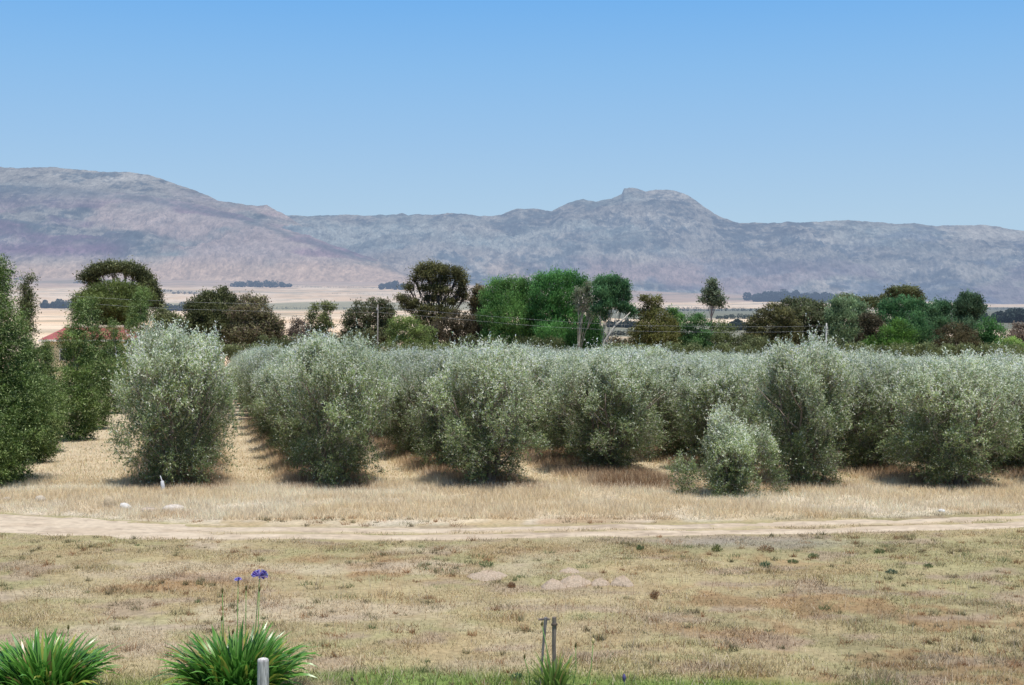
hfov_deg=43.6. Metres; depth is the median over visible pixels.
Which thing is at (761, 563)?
weed
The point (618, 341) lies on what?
scrub bush
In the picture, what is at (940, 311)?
green tree
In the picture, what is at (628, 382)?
olive tree
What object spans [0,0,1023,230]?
sky
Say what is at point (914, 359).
olive tree
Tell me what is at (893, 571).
weed
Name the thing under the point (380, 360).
olive tree
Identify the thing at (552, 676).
agapanthus
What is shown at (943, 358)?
olive tree
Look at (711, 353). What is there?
olive tree
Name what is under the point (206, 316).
dense tree
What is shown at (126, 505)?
rock
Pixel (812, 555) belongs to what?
weed
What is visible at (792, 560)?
weed
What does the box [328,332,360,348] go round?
scrub bush
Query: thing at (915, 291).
umbrella pine
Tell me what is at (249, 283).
distant wood
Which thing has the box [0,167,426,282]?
rocky hills
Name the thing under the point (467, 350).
olive tree
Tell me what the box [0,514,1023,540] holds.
dirt track
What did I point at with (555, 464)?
orchard grass
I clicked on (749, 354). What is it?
olive tree
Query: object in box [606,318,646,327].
distant wood
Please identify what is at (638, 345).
scrub bush
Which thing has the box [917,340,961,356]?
scrub bush
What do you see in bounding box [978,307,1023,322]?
distant wood
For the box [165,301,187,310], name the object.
distant wood
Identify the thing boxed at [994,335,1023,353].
green bush
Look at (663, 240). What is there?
mountain range
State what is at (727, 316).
distant wood
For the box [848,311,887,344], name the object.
dark thicket
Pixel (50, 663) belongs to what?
agapanthus
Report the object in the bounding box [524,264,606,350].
poplar
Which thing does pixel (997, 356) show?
olive tree
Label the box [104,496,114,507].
rock
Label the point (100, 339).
hedge tree
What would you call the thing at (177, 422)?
olive tree
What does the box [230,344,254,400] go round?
olive tree
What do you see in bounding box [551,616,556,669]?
wooden stake
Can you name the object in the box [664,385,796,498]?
olive tree
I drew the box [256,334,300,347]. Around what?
scrub bush
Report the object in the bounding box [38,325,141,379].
farm building
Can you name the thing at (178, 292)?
distant wood
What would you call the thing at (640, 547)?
weed
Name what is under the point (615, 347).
olive tree
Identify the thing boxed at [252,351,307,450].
olive tree
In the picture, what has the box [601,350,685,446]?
olive tree
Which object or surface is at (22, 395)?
hedge tree
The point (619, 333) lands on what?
distant wood
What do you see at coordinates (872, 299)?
dark crown tree
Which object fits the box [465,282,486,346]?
dark tree
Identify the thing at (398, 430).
olive tree
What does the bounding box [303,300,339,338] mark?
pale tree
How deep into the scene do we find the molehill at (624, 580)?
22.87 m
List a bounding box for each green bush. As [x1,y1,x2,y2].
[383,313,438,350]
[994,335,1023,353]
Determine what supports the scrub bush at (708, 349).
on the ground at (342, 294)
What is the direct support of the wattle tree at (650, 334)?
on the ground at (342, 294)
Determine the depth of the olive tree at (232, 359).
96.93 m
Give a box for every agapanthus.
[0,624,124,684]
[152,569,324,684]
[523,621,594,684]
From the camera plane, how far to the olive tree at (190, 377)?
35.50 m
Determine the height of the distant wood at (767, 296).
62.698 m
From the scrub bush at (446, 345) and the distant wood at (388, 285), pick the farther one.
the distant wood at (388, 285)
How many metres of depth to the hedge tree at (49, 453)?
42.62 m
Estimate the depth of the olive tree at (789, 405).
43.74 m
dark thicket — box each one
[407,308,482,347]
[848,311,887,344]
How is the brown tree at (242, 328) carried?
on the ground at (342, 294)
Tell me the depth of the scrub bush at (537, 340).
114.75 m
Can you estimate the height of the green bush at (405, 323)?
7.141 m
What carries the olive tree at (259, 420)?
on the ground at (342, 294)
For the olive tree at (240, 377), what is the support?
on the ground at (342, 294)
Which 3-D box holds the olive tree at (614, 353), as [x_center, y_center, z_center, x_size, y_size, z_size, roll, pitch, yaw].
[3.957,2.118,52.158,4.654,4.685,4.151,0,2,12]
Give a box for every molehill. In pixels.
[467,570,507,580]
[541,578,565,589]
[560,567,578,572]
[561,574,590,586]
[591,577,609,585]
[611,575,632,586]
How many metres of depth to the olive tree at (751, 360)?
48.36 m
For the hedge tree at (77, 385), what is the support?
on the ground at (342, 294)
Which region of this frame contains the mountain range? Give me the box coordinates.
[281,188,1023,303]
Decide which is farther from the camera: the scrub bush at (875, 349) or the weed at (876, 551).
the scrub bush at (875, 349)
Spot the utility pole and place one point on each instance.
(377, 310)
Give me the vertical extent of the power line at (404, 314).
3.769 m
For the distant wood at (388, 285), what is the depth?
5306.82 m
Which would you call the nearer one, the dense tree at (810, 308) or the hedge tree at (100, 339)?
the hedge tree at (100, 339)
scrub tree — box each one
[675,311,716,347]
[707,318,743,350]
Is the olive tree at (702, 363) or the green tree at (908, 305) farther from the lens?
the green tree at (908, 305)
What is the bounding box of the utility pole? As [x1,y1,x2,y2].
[376,304,378,350]
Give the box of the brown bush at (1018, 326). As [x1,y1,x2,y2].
[1005,321,1023,343]
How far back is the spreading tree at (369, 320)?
126.25 m
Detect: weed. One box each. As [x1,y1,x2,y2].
[479,560,494,567]
[507,581,515,587]
[512,672,525,680]
[636,544,644,549]
[649,588,659,599]
[711,542,722,551]
[756,545,773,552]
[759,561,772,567]
[787,559,798,563]
[808,553,819,558]
[873,548,885,553]
[885,568,897,573]
[923,562,933,567]
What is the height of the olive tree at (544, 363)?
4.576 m
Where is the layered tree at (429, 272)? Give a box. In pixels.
[392,258,471,340]
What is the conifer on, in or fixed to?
on the ground at (342, 294)
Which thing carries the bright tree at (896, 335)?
on the ground at (342, 294)
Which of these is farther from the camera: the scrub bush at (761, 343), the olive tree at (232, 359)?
the scrub bush at (761, 343)
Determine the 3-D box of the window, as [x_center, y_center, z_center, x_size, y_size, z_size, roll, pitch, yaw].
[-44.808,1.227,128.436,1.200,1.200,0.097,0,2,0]
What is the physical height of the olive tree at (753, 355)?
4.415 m
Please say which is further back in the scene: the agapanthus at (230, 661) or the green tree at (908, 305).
the green tree at (908, 305)
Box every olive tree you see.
[85,313,253,485]
[133,359,241,468]
[136,376,230,440]
[226,347,252,366]
[228,346,265,407]
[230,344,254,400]
[232,340,286,423]
[235,346,259,418]
[237,341,295,427]
[244,360,276,438]
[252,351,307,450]
[253,341,362,457]
[259,353,377,466]
[278,317,400,487]
[341,343,387,407]
[357,338,417,439]
[371,340,441,448]
[372,350,441,456]
[399,337,512,469]
[417,332,559,485]
[445,339,480,420]
[489,345,566,440]
[508,340,551,354]
[509,339,613,450]
[523,346,649,462]
[542,338,678,473]
[545,341,587,356]
[565,339,650,435]
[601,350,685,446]
[603,343,640,352]
[616,335,673,361]
[638,349,740,458]
[649,343,690,429]
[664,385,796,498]
[666,354,795,468]
[675,356,729,440]
[681,348,727,361]
[694,345,725,356]
[707,348,753,363]
[709,340,787,441]
[720,349,757,358]
[731,313,866,486]
[739,348,768,360]
[752,346,863,456]
[811,345,938,471]
[825,344,862,355]
[838,341,914,441]
[870,345,1023,489]
[885,391,978,457]
[890,356,930,365]
[906,351,941,363]
[931,353,957,361]
[946,337,1023,448]
[946,349,1023,473]
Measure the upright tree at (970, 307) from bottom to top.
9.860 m
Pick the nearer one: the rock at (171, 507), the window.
the rock at (171, 507)
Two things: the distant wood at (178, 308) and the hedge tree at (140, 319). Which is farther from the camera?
the distant wood at (178, 308)
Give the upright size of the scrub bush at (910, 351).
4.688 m
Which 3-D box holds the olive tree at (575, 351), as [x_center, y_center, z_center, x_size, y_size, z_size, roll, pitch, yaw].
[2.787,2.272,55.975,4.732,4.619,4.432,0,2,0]
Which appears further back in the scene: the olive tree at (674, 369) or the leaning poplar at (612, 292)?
the leaning poplar at (612, 292)
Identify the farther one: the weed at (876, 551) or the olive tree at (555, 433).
the olive tree at (555, 433)
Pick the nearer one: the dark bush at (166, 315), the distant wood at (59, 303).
the dark bush at (166, 315)
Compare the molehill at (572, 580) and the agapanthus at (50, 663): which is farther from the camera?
the molehill at (572, 580)
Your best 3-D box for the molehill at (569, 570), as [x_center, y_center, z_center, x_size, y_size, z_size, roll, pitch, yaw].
[1.086,4.276,24.067,0.495,0.101,0.450,0,2,0]
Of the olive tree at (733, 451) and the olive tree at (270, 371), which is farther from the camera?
the olive tree at (270, 371)
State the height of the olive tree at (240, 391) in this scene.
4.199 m
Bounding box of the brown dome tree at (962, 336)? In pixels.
[926,319,983,358]
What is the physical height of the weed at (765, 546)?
0.204 m
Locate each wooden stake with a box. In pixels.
[538,617,549,683]
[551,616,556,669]
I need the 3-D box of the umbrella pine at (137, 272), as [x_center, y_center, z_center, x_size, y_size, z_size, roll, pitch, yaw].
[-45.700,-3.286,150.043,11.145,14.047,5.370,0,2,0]
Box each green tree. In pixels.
[872,289,935,356]
[916,297,960,357]
[972,313,1009,346]
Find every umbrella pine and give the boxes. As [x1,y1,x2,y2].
[72,254,167,309]
[877,283,928,311]
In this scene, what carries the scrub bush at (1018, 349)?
on the ground at (342, 294)
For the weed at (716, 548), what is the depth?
26.10 m
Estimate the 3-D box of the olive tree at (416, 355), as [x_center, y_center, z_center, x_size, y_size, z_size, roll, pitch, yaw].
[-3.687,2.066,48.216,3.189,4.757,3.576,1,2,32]
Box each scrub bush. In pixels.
[217,343,243,363]
[242,341,288,351]
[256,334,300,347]
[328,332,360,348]
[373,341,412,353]
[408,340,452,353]
[434,339,473,350]
[458,332,508,350]
[510,334,567,351]
[597,342,636,350]
[604,334,634,345]
[612,341,654,349]
[661,339,704,354]
[666,303,688,332]
[684,341,729,354]
[716,341,760,356]
[730,333,776,356]
[796,335,844,348]
[821,342,860,352]
[846,340,890,355]
[889,339,931,358]
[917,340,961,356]
[955,341,995,356]
[975,340,1023,356]
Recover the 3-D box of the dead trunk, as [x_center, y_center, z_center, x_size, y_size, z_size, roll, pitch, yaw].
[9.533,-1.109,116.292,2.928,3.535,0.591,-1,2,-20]
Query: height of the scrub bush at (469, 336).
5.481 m
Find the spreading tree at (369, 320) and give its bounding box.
[335,296,398,355]
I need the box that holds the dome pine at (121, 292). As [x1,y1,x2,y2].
[65,277,160,328]
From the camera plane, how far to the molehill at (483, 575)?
23.48 m
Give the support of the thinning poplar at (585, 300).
on the ground at (342, 294)
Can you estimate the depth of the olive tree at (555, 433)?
42.59 m
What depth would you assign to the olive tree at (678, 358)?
56.16 m
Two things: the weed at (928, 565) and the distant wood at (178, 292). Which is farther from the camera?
the distant wood at (178, 292)
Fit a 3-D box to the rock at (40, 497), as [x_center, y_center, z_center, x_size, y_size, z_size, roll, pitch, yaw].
[-12.021,3.999,32.642,0.281,0.217,0.192,0,2,-14]
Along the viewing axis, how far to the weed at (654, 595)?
21.93 m
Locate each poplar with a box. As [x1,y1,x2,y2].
[473,269,541,348]
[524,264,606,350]
[570,280,599,351]
[587,270,641,345]
[820,292,873,347]
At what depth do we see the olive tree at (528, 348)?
63.66 m
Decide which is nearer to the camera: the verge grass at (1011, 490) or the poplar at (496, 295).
the verge grass at (1011, 490)
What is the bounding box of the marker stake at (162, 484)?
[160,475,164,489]
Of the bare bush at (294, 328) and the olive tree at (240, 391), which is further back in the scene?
the bare bush at (294, 328)
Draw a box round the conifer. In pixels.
[14,269,41,358]
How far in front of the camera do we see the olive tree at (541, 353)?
50.94 m
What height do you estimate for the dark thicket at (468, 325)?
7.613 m
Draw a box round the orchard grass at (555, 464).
[6,415,1023,485]
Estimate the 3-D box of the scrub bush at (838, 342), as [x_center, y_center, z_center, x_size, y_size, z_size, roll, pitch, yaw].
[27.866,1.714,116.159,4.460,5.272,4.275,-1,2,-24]
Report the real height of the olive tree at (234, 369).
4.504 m
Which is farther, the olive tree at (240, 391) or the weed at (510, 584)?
the olive tree at (240, 391)
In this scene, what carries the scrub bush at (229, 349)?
on the ground at (342, 294)
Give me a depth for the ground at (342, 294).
22.85 m
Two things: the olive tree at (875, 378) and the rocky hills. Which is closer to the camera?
the olive tree at (875, 378)
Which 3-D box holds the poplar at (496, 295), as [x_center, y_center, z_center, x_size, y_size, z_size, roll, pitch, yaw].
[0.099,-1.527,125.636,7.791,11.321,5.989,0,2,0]
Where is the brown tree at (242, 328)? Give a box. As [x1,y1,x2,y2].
[217,289,286,361]
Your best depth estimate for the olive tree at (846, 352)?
60.23 m
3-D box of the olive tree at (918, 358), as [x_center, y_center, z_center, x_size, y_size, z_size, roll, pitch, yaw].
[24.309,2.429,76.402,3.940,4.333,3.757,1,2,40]
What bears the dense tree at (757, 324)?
on the ground at (342, 294)
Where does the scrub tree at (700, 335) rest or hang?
on the ground at (342, 294)
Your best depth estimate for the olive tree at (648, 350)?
59.38 m
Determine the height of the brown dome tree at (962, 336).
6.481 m
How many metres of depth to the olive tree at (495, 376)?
35.46 m
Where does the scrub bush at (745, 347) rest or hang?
on the ground at (342, 294)
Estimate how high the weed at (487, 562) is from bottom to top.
0.183 m
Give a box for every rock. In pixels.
[35,495,45,501]
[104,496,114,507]
[120,503,131,508]
[162,504,183,511]
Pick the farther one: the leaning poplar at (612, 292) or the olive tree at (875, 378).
the leaning poplar at (612, 292)
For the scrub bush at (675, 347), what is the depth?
112.43 m
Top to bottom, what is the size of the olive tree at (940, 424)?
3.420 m
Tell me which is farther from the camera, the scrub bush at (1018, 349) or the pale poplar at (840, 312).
the pale poplar at (840, 312)
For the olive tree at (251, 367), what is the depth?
55.67 m
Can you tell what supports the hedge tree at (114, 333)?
on the ground at (342, 294)
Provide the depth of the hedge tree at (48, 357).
47.00 m
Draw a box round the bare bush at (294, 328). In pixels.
[281,315,311,342]
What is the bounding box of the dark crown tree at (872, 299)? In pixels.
[828,291,891,310]
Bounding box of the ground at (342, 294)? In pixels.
[0,278,1023,684]
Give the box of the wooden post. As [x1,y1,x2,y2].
[257,657,268,684]
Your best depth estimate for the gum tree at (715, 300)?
234.26 m
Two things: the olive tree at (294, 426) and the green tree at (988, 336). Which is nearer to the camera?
the olive tree at (294, 426)
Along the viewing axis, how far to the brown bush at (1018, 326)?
139.63 m
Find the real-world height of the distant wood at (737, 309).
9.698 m
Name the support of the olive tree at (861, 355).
on the ground at (342, 294)
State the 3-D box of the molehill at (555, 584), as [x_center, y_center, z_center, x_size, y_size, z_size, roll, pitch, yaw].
[0.706,4.268,22.723,0.453,0.196,0.482,-2,2,-43]
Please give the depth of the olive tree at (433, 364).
39.90 m
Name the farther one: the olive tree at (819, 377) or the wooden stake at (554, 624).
the olive tree at (819, 377)
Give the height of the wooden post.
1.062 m
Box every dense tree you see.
[179,283,247,345]
[737,301,805,348]
[778,294,828,344]
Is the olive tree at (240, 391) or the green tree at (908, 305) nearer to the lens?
the olive tree at (240, 391)
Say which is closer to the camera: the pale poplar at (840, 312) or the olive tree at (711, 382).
the olive tree at (711, 382)
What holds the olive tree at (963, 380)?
on the ground at (342, 294)
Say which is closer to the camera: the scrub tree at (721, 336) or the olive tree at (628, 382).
the olive tree at (628, 382)
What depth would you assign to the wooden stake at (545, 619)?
16.94 m
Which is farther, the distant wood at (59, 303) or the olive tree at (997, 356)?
the distant wood at (59, 303)
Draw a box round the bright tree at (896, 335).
[858,315,921,357]
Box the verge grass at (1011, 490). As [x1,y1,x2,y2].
[0,473,1023,520]
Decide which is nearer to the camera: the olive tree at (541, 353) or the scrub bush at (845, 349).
the olive tree at (541, 353)
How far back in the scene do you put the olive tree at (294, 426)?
39.87 m
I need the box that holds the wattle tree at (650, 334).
[627,293,686,348]
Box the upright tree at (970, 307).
[950,288,990,341]
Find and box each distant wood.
[40,298,75,308]
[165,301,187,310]
[172,290,197,293]
[230,279,292,287]
[261,306,405,309]
[378,280,412,289]
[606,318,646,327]
[607,329,634,335]
[637,306,761,310]
[715,314,751,318]
[720,318,748,330]
[742,289,835,302]
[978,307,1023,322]
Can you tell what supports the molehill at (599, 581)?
on the ground at (342, 294)
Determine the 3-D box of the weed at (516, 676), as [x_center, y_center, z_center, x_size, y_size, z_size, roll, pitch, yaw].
[0.078,4.494,17.210,0.231,0.146,0.244,0,2,0]
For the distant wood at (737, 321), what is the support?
on the ground at (342, 294)
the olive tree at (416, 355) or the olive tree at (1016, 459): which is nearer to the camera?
the olive tree at (1016, 459)
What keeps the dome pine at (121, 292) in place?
on the ground at (342, 294)
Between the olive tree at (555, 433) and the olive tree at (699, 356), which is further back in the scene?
the olive tree at (699, 356)
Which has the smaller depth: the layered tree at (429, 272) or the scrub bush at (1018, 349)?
the scrub bush at (1018, 349)
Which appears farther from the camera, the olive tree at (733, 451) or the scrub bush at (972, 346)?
the scrub bush at (972, 346)
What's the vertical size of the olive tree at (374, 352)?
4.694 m
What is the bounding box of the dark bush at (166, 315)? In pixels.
[151,303,194,338]
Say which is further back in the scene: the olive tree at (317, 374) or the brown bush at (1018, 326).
the brown bush at (1018, 326)
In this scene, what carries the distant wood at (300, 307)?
on the ground at (342, 294)
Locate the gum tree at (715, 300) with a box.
[696,276,729,332]
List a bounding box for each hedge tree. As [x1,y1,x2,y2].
[0,253,76,486]
[6,334,66,462]
[36,337,71,450]
[50,294,106,440]
[80,294,121,428]
[97,315,135,413]
[117,285,157,403]
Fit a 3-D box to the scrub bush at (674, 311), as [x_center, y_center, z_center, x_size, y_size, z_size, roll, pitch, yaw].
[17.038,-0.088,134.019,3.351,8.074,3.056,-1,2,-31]
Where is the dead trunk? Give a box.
[603,312,630,344]
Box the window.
[59,349,71,360]
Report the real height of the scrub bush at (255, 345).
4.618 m
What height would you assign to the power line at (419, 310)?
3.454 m
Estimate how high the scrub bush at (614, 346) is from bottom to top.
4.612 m
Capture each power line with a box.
[43,299,798,332]
[45,294,795,326]
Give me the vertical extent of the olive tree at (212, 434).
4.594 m
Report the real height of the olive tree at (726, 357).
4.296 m

